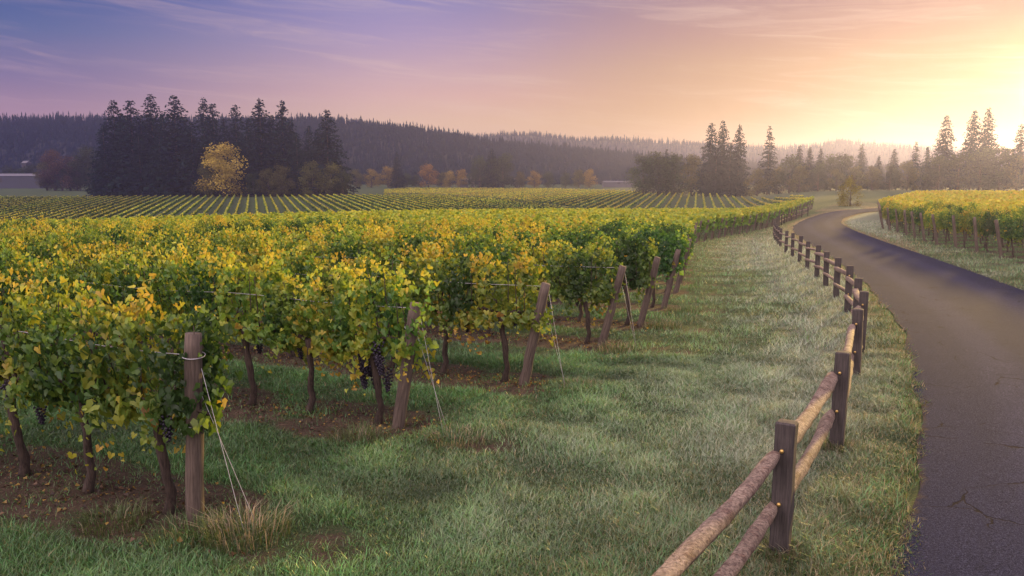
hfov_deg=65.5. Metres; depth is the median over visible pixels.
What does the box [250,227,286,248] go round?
grapevine
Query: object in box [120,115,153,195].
conifer tree
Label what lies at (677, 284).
end post
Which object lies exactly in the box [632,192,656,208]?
vine row
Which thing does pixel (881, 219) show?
end post
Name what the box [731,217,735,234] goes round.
end post
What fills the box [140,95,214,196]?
conifer tree
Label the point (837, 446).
grass tuft
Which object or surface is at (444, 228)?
grapevine
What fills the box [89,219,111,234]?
grapevine
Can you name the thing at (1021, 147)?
conifer tree
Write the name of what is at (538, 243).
grapevine
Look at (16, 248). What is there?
grapevine
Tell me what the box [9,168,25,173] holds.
shrub
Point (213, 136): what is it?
conifer tree
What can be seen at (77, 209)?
vine row
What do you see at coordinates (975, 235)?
end post
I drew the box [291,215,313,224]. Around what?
grapevine
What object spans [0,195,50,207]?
vine row
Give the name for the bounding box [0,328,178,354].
trellis wire
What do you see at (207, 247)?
grapevine
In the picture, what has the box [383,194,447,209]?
vine row
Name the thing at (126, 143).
conifer tree
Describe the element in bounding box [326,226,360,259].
grapevine
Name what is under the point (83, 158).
broadleaf tree
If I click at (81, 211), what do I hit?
vine row
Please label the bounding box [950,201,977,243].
grapevine
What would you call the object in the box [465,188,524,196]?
vine row
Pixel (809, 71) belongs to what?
sky
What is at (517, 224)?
grapevine
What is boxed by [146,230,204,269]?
grapevine
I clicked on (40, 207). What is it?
vine row
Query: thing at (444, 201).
vine row
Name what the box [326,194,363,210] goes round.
vine row
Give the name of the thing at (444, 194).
vine row
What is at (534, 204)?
vine row
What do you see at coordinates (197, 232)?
grapevine
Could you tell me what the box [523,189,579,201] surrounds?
vine row
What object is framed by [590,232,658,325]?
grapevine
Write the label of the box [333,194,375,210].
vine row
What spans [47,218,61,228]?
grapevine
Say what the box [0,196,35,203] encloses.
vine row
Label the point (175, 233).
grapevine
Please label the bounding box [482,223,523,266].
grapevine
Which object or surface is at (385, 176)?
broadleaf tree
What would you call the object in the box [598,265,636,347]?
end post
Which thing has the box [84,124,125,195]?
conifer tree
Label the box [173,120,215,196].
conifer tree
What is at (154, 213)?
vine row
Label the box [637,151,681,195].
broadleaf tree
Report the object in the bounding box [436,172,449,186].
broadleaf tree
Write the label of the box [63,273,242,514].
grapevine
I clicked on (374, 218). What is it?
grapevine
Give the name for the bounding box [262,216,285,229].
grapevine
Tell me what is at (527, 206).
vine row
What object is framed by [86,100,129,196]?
conifer tree
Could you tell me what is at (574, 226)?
grapevine
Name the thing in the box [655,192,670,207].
vine row
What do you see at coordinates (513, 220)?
grapevine
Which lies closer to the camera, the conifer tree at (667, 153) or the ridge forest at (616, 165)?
the conifer tree at (667, 153)
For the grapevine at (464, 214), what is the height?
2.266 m
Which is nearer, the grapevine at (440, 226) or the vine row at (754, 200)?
the grapevine at (440, 226)
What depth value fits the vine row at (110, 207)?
246.89 m
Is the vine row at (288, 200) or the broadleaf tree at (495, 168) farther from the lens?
the broadleaf tree at (495, 168)
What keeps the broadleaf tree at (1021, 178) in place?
on the ground at (824, 202)
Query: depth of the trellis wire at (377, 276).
11.54 m
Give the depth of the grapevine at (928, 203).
50.72 m
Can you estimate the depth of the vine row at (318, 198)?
255.16 m
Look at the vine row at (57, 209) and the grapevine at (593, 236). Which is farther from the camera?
the vine row at (57, 209)
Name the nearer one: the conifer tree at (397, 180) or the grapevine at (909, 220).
the grapevine at (909, 220)
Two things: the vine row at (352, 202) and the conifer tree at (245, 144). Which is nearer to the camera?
the vine row at (352, 202)
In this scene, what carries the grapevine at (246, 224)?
on the ground at (824, 202)
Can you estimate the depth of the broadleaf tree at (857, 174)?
314.27 m
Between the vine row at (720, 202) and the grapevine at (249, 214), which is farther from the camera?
the vine row at (720, 202)
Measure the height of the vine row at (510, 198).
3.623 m
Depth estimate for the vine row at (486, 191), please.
348.75 m
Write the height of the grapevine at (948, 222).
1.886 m
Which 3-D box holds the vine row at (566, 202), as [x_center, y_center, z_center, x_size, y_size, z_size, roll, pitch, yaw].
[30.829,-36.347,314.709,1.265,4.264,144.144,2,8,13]
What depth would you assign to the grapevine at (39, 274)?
11.71 m
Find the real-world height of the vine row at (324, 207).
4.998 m
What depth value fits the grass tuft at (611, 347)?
13.90 m
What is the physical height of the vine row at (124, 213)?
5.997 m
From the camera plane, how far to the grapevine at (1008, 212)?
39.35 m
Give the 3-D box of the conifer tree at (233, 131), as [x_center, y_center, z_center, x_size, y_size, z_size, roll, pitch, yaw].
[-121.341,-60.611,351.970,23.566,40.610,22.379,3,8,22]
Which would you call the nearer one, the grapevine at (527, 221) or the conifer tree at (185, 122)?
the grapevine at (527, 221)
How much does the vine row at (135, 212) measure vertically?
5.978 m
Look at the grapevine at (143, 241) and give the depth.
22.70 m
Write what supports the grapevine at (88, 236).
on the ground at (824, 202)
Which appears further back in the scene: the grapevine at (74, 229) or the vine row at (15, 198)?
the vine row at (15, 198)
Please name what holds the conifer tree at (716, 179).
on the ground at (824, 202)
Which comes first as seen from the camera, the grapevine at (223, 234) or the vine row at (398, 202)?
the grapevine at (223, 234)
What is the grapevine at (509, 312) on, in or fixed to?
on the ground at (824, 202)
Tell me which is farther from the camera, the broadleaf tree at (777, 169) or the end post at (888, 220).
the broadleaf tree at (777, 169)
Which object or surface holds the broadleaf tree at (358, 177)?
on the ground at (824, 202)
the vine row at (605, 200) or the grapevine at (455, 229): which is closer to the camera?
the grapevine at (455, 229)
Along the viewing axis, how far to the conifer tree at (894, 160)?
328.60 m
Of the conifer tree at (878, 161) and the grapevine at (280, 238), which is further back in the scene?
the conifer tree at (878, 161)
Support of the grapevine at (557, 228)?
on the ground at (824, 202)
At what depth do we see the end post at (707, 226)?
53.48 m
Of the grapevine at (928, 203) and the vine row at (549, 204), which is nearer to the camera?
the grapevine at (928, 203)
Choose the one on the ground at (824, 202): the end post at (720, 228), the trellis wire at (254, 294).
the end post at (720, 228)
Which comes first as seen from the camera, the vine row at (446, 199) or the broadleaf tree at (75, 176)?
the vine row at (446, 199)
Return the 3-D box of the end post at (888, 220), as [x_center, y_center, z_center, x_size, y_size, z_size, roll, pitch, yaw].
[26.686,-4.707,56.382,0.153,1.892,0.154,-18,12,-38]
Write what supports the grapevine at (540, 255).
on the ground at (824, 202)
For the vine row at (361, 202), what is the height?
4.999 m
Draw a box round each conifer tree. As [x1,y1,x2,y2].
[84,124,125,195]
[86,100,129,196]
[98,113,130,196]
[100,100,158,196]
[119,136,158,196]
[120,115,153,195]
[128,94,167,196]
[139,114,171,195]
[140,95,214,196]
[169,121,200,195]
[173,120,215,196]
[188,97,222,195]
[194,103,237,196]
[210,118,247,195]
[219,104,244,193]
[226,118,267,195]
[229,132,265,195]
[231,98,290,196]
[252,100,306,196]
[253,115,287,194]
[273,120,316,194]
[286,135,311,195]
[297,130,344,195]
[301,110,360,194]
[301,126,317,194]
[389,151,405,187]
[479,148,504,187]
[660,149,673,194]
[690,123,727,196]
[699,148,727,196]
[704,120,731,195]
[712,143,748,196]
[728,124,752,196]
[751,126,781,194]
[786,145,806,191]
[798,147,821,191]
[809,148,828,190]
[854,144,869,189]
[866,156,885,189]
[884,149,905,189]
[900,142,923,189]
[913,146,934,189]
[921,116,965,190]
[948,110,989,189]
[960,107,1004,189]
[1001,124,1023,189]
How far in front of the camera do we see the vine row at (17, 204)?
276.45 m
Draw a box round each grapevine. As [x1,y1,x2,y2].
[0,217,19,226]
[0,225,39,263]
[0,231,54,328]
[0,234,25,316]
[0,244,43,359]
[0,267,101,476]
[0,282,168,494]
[1,225,23,239]
[4,221,28,229]
[4,245,75,345]
[5,224,28,236]
[7,225,46,249]
[13,218,35,229]
[13,233,58,261]
[21,223,45,233]
[22,231,83,291]
[23,215,54,239]
[34,226,69,242]
[38,219,85,266]
[42,244,141,352]
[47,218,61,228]
[52,231,114,335]
[55,220,77,232]
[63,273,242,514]
[64,222,86,238]
[69,247,191,372]
[70,220,88,229]
[70,227,114,271]
[77,227,106,258]
[78,223,100,241]
[83,220,106,230]
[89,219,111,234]
[90,244,161,338]
[93,219,129,241]
[97,217,123,233]
[98,234,141,278]
[99,224,138,254]
[116,225,173,269]
[118,236,201,343]
[120,220,143,233]
[120,224,149,248]
[123,217,142,226]
[125,230,170,259]
[131,216,160,233]
[132,233,241,342]
[141,229,167,236]
[145,218,164,230]
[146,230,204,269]
[148,219,177,236]
[151,234,183,258]
[160,223,190,241]
[162,239,240,348]
[168,219,197,233]
[178,229,220,258]
[179,218,196,232]
[179,227,215,244]
[182,234,233,274]
[191,223,217,240]
[195,216,217,230]
[197,213,219,226]
[198,227,232,247]
[198,247,306,405]
[206,222,236,236]
[206,243,275,352]
[207,216,233,234]
[208,224,243,256]
[209,215,235,226]
[215,227,267,284]
[224,214,255,233]
[233,224,279,265]
[242,213,266,226]
[250,218,266,229]
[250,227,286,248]
[250,228,298,313]
[252,234,316,357]
[259,262,358,413]
[260,215,281,227]
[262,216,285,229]
[262,216,291,233]
[265,230,308,251]
[269,222,301,235]
[272,227,310,248]
[282,220,312,234]
[283,220,303,232]
[284,235,353,322]
[289,227,320,241]
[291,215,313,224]
[292,252,385,321]
[293,220,336,267]
[301,228,340,286]
[304,216,331,225]
[305,256,441,424]
[308,220,345,233]
[315,217,341,227]
[320,220,370,258]
[321,228,385,297]
[322,219,352,231]
[326,215,349,223]
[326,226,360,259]
[332,221,362,237]
[350,222,366,230]
[351,244,435,367]
[352,218,410,299]
[355,214,384,226]
[358,220,427,303]
[359,222,396,236]
[364,225,394,247]
[373,218,398,235]
[386,226,422,253]
[393,235,488,374]
[394,219,421,230]
[395,220,447,272]
[407,223,437,244]
[408,217,442,229]
[408,238,472,332]
[411,220,442,236]
[417,219,457,240]
[418,215,444,225]
[429,219,471,239]
[434,226,483,305]
[439,217,461,225]
[439,217,463,231]
[447,224,533,333]
[447,247,555,381]
[449,226,488,256]
[453,217,479,226]
[455,219,484,233]
[457,213,486,232]
[461,214,499,252]
[468,231,518,302]
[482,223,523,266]
[485,215,512,234]
[491,221,528,244]
[495,235,577,311]
[497,212,526,224]
[505,236,578,273]
[511,221,540,237]
[512,224,560,257]
[514,217,560,241]
[520,215,545,227]
[527,217,552,232]
[536,222,564,240]
[545,237,598,303]
[546,220,591,252]
[546,237,612,322]
[547,238,625,343]
[555,218,582,237]
[562,212,594,233]
[562,220,595,241]
[575,219,605,234]
[576,230,622,249]
[588,220,609,227]
[590,223,627,239]
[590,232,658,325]
[591,228,624,260]
[601,219,639,232]
[610,220,652,289]
[624,225,690,306]
[630,219,660,234]
[637,215,666,228]
[650,223,695,259]
[650,231,690,291]
[657,225,696,255]
[659,224,693,234]
[881,202,899,225]
[882,201,896,220]
[889,203,906,223]
[893,204,916,232]
[902,206,925,226]
[912,204,933,229]
[919,200,940,234]
[922,205,949,240]
[934,205,961,243]
[939,201,955,234]
[942,210,950,240]
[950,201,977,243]
[950,208,980,247]
[955,204,981,239]
[967,206,996,247]
[969,207,995,243]
[971,209,1004,252]
[986,205,1011,215]
[990,210,1014,247]
[993,207,1021,251]
[993,210,1023,256]
[1011,207,1022,246]
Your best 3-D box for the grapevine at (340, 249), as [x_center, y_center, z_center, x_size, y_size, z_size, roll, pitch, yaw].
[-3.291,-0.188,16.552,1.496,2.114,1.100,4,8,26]
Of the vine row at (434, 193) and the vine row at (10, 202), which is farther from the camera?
the vine row at (434, 193)
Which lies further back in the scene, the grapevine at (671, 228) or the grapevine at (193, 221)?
the grapevine at (193, 221)
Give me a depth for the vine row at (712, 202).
259.89 m
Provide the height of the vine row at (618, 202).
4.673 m
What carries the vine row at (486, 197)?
on the ground at (824, 202)
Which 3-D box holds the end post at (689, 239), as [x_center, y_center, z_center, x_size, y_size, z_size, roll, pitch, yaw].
[5.515,-0.739,25.556,0.167,1.761,0.156,14,13,16]
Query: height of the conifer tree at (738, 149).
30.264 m
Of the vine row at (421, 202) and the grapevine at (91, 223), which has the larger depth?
the vine row at (421, 202)
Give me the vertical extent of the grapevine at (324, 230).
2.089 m
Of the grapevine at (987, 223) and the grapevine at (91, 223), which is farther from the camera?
the grapevine at (91, 223)
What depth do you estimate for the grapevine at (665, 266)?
19.28 m
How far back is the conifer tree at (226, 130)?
345.59 m
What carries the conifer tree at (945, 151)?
on the ground at (824, 202)
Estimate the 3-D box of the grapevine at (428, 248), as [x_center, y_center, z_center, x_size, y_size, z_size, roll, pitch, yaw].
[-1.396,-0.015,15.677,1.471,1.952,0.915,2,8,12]
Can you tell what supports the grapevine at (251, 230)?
on the ground at (824, 202)
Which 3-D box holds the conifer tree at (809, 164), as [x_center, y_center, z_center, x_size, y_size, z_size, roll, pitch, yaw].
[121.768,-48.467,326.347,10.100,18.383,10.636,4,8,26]
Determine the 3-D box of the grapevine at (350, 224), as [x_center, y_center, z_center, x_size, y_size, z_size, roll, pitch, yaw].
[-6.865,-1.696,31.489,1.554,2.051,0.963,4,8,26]
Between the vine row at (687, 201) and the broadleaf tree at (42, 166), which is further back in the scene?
the broadleaf tree at (42, 166)
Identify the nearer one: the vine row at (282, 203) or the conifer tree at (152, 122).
the vine row at (282, 203)
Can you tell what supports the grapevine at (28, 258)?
on the ground at (824, 202)
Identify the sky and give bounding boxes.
[0,0,1023,151]
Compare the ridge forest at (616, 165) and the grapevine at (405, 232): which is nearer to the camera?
the grapevine at (405, 232)
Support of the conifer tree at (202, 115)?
on the ground at (824, 202)
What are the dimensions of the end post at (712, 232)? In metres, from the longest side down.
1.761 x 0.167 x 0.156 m
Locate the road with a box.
[793,208,1023,575]
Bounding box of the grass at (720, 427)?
[0,219,1023,575]
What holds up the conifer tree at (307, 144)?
on the ground at (824, 202)
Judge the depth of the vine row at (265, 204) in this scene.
252.60 m
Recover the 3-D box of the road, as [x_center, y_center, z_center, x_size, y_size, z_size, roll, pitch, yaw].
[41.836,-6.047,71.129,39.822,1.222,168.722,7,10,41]
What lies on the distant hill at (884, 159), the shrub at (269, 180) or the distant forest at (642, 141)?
the distant forest at (642, 141)
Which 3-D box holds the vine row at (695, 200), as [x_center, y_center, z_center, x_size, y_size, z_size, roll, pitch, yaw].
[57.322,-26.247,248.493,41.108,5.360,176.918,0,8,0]
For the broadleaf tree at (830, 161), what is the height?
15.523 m
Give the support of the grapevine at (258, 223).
on the ground at (824, 202)
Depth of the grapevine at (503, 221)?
28.08 m
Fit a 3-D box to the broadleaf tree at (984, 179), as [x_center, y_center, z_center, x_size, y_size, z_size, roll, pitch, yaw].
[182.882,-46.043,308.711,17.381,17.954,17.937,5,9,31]
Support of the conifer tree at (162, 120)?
on the ground at (824, 202)
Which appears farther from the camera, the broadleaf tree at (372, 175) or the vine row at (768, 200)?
the broadleaf tree at (372, 175)
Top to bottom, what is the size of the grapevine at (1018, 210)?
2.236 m
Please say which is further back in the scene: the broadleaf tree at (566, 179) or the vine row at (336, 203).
the broadleaf tree at (566, 179)
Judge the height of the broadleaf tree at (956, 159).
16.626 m
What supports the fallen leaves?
on the ground at (824, 202)
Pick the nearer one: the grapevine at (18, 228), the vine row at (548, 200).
the grapevine at (18, 228)
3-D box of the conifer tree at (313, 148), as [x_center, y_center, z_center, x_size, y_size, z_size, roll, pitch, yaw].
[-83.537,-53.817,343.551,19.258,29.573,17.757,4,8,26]
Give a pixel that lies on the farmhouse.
(26, 163)
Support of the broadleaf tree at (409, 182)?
on the ground at (824, 202)
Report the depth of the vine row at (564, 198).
293.77 m
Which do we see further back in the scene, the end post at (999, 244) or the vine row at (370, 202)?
the vine row at (370, 202)
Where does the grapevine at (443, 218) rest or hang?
on the ground at (824, 202)
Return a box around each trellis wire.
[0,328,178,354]
[32,280,405,307]
[74,262,530,285]
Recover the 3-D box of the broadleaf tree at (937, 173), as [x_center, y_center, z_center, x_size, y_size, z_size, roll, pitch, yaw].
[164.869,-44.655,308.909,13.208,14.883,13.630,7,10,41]
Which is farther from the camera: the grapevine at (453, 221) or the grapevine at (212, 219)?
the grapevine at (212, 219)
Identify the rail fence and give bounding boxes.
[652,207,868,575]
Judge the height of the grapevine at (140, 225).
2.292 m
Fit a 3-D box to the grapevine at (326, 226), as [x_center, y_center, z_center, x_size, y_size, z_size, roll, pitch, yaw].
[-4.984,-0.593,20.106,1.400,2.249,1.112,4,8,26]
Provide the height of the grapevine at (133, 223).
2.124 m
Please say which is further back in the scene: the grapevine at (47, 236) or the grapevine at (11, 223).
the grapevine at (11, 223)
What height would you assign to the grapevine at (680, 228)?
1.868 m
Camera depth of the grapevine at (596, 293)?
14.24 m
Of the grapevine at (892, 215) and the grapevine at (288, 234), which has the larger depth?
the grapevine at (892, 215)
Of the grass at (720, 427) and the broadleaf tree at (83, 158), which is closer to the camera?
the grass at (720, 427)
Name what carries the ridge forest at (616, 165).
on the hill at (350, 159)
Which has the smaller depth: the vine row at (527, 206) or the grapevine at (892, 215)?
the grapevine at (892, 215)
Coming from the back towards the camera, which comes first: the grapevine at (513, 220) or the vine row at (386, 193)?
the vine row at (386, 193)
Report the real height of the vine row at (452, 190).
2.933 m
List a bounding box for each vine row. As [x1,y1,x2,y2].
[0,195,29,201]
[0,195,42,205]
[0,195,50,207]
[0,195,56,208]
[0,195,65,210]
[0,195,71,212]
[0,195,78,214]
[0,195,85,218]
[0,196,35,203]
[1,195,92,220]
[3,195,99,220]
[7,195,107,223]
[30,195,114,219]
[37,195,119,221]
[53,196,128,219]
[59,195,136,219]
[72,195,142,219]
[89,195,149,218]
[98,195,156,219]
[108,195,163,218]
[123,195,170,217]
[133,195,177,217]
[147,195,184,216]
[154,195,191,217]
[167,195,199,215]
[179,195,206,215]
[189,195,213,215]
[201,195,220,214]
[213,194,227,213]
[223,195,235,215]
[234,194,242,213]
[245,194,249,212]
[254,195,258,212]
[261,195,268,213]
[269,194,279,213]
[276,194,289,212]
[284,194,299,212]
[290,194,312,212]
[297,194,321,211]
[304,194,334,211]
[312,194,343,210]
[319,194,352,210]
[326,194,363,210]
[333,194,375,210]
[340,194,387,210]
[347,193,398,210]
[354,194,405,209]
[362,194,414,209]
[369,194,428,209]
[376,194,435,209]
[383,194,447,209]
[385,187,436,191]
[385,187,450,194]
[390,193,459,209]
[393,187,456,194]
[398,194,468,209]
[399,187,459,194]
[404,193,479,209]
[407,187,465,193]
[412,193,482,209]
[413,188,461,193]
[418,188,469,193]
[418,194,497,208]
[422,187,480,194]
[425,194,505,209]
[427,187,486,194]
[431,188,491,194]
[435,194,518,208]
[438,187,494,194]
[441,187,501,195]
[446,188,506,195]
[446,194,522,208]
[451,188,509,195]
[454,188,515,196]
[459,196,538,208]
[460,187,521,196]
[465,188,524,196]
[468,188,531,197]
[471,196,549,208]
[475,188,536,197]
[480,188,541,197]
[484,188,545,198]
[487,198,554,208]
[490,188,551,198]
[495,188,555,199]
[501,188,560,199]
[505,199,564,208]
[507,188,563,199]
[512,188,570,200]
[518,189,573,201]
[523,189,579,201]
[525,200,575,208]
[529,189,583,201]
[536,189,588,202]
[541,189,594,203]
[547,189,599,203]
[552,189,604,204]
[558,189,609,205]
[565,189,614,205]
[572,190,619,207]
[579,190,625,207]
[586,190,630,208]
[594,191,634,208]
[605,191,641,207]
[614,190,647,208]
[625,192,651,207]
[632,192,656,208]
[644,193,664,208]
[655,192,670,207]
[664,193,676,207]
[674,192,683,207]
[684,192,690,207]
[694,192,697,207]
[702,193,706,207]
[709,193,715,207]
[716,193,725,208]
[724,194,735,207]
[732,195,746,207]
[741,196,758,206]
[751,197,768,205]
[761,197,789,203]
[774,197,804,200]
[789,194,803,197]
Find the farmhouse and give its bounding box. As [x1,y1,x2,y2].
[21,161,31,167]
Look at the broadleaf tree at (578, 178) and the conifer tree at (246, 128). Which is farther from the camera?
the broadleaf tree at (578, 178)
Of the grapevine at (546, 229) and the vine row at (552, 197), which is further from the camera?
the vine row at (552, 197)
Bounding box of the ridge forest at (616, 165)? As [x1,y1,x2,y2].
[0,111,1002,184]
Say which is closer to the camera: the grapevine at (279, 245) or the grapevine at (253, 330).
the grapevine at (253, 330)
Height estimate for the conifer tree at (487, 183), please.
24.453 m
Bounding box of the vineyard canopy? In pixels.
[1,190,1023,242]
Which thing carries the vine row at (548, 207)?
on the ground at (824, 202)
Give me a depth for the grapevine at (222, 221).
37.54 m
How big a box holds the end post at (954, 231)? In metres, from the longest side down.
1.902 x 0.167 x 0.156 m
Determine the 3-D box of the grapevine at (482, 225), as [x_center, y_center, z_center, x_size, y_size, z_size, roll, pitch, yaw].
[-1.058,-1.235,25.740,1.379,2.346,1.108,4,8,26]
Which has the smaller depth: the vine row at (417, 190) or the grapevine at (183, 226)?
the grapevine at (183, 226)
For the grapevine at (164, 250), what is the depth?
14.26 m
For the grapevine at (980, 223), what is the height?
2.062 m
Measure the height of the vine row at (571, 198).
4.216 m
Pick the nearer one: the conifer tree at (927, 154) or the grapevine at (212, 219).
the grapevine at (212, 219)
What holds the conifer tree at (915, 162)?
on the ground at (824, 202)
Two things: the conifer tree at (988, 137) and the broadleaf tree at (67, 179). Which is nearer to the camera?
the conifer tree at (988, 137)
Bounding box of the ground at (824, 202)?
[0,184,1023,575]
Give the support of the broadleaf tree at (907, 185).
on the ground at (824, 202)
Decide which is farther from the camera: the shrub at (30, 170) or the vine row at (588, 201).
the shrub at (30, 170)
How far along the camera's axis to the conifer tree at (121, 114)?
342.86 m
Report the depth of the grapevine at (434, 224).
26.45 m
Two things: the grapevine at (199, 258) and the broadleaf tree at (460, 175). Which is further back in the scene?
the broadleaf tree at (460, 175)
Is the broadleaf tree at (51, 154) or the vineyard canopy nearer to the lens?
the vineyard canopy
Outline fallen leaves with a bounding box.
[0,303,685,560]
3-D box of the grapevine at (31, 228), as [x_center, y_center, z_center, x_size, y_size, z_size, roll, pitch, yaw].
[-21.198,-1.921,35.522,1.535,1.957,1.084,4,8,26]
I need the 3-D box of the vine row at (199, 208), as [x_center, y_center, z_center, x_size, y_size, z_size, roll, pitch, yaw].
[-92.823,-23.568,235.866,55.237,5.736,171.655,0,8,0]
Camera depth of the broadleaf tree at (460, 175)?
483.98 m
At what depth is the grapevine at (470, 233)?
21.71 m
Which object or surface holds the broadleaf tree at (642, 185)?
on the ground at (824, 202)
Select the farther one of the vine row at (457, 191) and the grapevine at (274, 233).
the vine row at (457, 191)
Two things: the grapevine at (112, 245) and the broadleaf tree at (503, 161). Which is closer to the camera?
the grapevine at (112, 245)
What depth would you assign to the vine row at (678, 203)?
263.31 m
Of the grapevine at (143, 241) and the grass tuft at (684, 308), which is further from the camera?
the grapevine at (143, 241)
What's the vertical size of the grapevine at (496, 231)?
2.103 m
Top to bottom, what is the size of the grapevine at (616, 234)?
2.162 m
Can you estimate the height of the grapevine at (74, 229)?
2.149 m
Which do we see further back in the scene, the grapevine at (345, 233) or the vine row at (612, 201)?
the vine row at (612, 201)
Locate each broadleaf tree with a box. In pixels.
[31,161,57,190]
[36,148,67,190]
[50,155,83,190]
[51,168,73,190]
[65,160,87,190]
[67,144,98,189]
[194,142,248,196]
[349,168,363,187]
[363,169,380,187]
[378,166,395,187]
[402,173,413,187]
[411,175,421,186]
[417,164,440,187]
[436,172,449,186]
[441,170,455,187]
[454,169,467,187]
[466,155,489,187]
[477,158,508,187]
[488,153,516,187]
[514,171,527,187]
[527,171,542,187]
[541,171,556,187]
[559,172,573,187]
[572,169,585,187]
[582,169,596,187]
[624,153,665,195]
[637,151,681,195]
[658,152,693,195]
[676,153,702,195]
[743,168,767,195]
[766,166,792,193]
[770,154,805,192]
[803,164,830,190]
[816,154,849,190]
[825,167,845,190]
[830,152,862,189]
[844,166,866,189]
[862,165,882,189]
[876,163,903,189]
[895,161,920,189]
[919,154,958,190]
[940,151,982,189]
[959,146,1008,190]
[982,144,1023,189]
[1000,155,1023,190]
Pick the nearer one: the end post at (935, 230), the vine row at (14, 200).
the end post at (935, 230)
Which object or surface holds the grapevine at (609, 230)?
on the ground at (824, 202)
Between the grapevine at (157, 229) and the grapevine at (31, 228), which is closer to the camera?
the grapevine at (157, 229)
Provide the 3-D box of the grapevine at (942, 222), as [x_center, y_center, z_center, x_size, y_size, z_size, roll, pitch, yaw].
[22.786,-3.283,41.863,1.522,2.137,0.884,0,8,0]
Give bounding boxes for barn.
[0,174,52,187]
[602,181,633,186]
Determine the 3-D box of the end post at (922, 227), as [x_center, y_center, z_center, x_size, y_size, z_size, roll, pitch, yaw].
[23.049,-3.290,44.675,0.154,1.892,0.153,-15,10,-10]
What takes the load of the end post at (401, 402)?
on the ground at (824, 202)
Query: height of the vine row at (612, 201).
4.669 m
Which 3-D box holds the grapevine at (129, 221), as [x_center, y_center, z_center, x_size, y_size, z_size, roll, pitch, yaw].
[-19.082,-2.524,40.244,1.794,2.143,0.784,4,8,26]
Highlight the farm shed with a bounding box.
[460,178,467,187]
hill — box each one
[0,128,753,183]
[480,135,1010,165]
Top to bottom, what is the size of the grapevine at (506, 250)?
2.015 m
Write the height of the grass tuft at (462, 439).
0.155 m
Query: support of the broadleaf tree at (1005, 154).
on the ground at (824, 202)
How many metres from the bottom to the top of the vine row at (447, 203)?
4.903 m
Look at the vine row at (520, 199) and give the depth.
316.86 m
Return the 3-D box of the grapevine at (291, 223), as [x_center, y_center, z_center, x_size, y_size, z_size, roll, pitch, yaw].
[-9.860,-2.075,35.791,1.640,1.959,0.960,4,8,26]
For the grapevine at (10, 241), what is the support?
on the ground at (824, 202)
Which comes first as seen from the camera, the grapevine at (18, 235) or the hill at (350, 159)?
the grapevine at (18, 235)
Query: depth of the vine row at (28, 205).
265.59 m
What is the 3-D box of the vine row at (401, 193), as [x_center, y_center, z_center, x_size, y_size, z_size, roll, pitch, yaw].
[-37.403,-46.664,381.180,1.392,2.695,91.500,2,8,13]
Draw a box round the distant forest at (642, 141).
[460,129,1023,165]
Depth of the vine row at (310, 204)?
249.48 m
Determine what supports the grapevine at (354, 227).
on the ground at (824, 202)
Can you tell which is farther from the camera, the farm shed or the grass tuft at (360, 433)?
the farm shed
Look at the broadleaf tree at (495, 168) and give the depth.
473.85 m
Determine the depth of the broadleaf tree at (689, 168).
334.22 m
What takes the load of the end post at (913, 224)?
on the ground at (824, 202)
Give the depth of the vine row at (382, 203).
255.22 m
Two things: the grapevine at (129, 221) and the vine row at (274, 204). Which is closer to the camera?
the grapevine at (129, 221)
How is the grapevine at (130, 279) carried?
on the ground at (824, 202)
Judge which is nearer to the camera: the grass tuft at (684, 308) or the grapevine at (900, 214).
the grass tuft at (684, 308)
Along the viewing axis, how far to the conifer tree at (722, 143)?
334.22 m
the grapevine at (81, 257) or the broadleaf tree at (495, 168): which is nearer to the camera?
the grapevine at (81, 257)
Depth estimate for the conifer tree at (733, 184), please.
326.01 m
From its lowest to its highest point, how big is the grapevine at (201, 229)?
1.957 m
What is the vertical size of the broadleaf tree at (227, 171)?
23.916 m
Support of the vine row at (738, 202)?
on the ground at (824, 202)
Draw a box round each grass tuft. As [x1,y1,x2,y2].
[67,495,159,538]
[131,499,243,552]
[180,488,301,555]
[325,418,396,449]
[421,422,490,450]
[556,375,603,393]
[593,338,641,354]
[641,317,683,330]
[663,302,712,313]
[757,531,815,566]
[823,434,864,452]
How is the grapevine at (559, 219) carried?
on the ground at (824, 202)
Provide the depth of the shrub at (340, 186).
331.98 m
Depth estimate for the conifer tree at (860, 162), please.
328.59 m
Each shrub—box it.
[0,165,20,173]
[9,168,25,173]
[19,164,41,173]
[191,163,219,196]
[240,171,262,196]
[255,168,279,196]
[267,163,295,196]
[297,160,324,196]
[314,162,349,195]
[329,169,352,195]
[836,175,863,205]
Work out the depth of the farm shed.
484.01 m
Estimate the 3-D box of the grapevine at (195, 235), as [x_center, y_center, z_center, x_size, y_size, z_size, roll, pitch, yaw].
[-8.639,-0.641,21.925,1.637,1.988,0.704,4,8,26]
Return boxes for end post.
[182,332,256,538]
[392,302,446,435]
[518,282,564,385]
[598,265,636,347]
[637,256,660,326]
[661,249,680,307]
[673,243,690,292]
[681,238,691,283]
[695,220,701,242]
[703,220,709,241]
[710,219,714,239]
[717,218,723,237]
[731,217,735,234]
[879,208,883,228]
[886,208,890,230]
[895,209,898,231]
[903,210,907,234]
[910,211,915,237]
[919,213,925,240]
[931,214,938,244]
[952,215,957,247]
[973,217,978,252]
[994,220,1002,257]
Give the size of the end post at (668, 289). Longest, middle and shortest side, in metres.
1.752 x 0.154 x 0.153 m
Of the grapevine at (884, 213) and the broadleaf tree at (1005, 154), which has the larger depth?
the broadleaf tree at (1005, 154)
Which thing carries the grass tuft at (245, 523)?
on the ground at (824, 202)
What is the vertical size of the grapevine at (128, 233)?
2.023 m

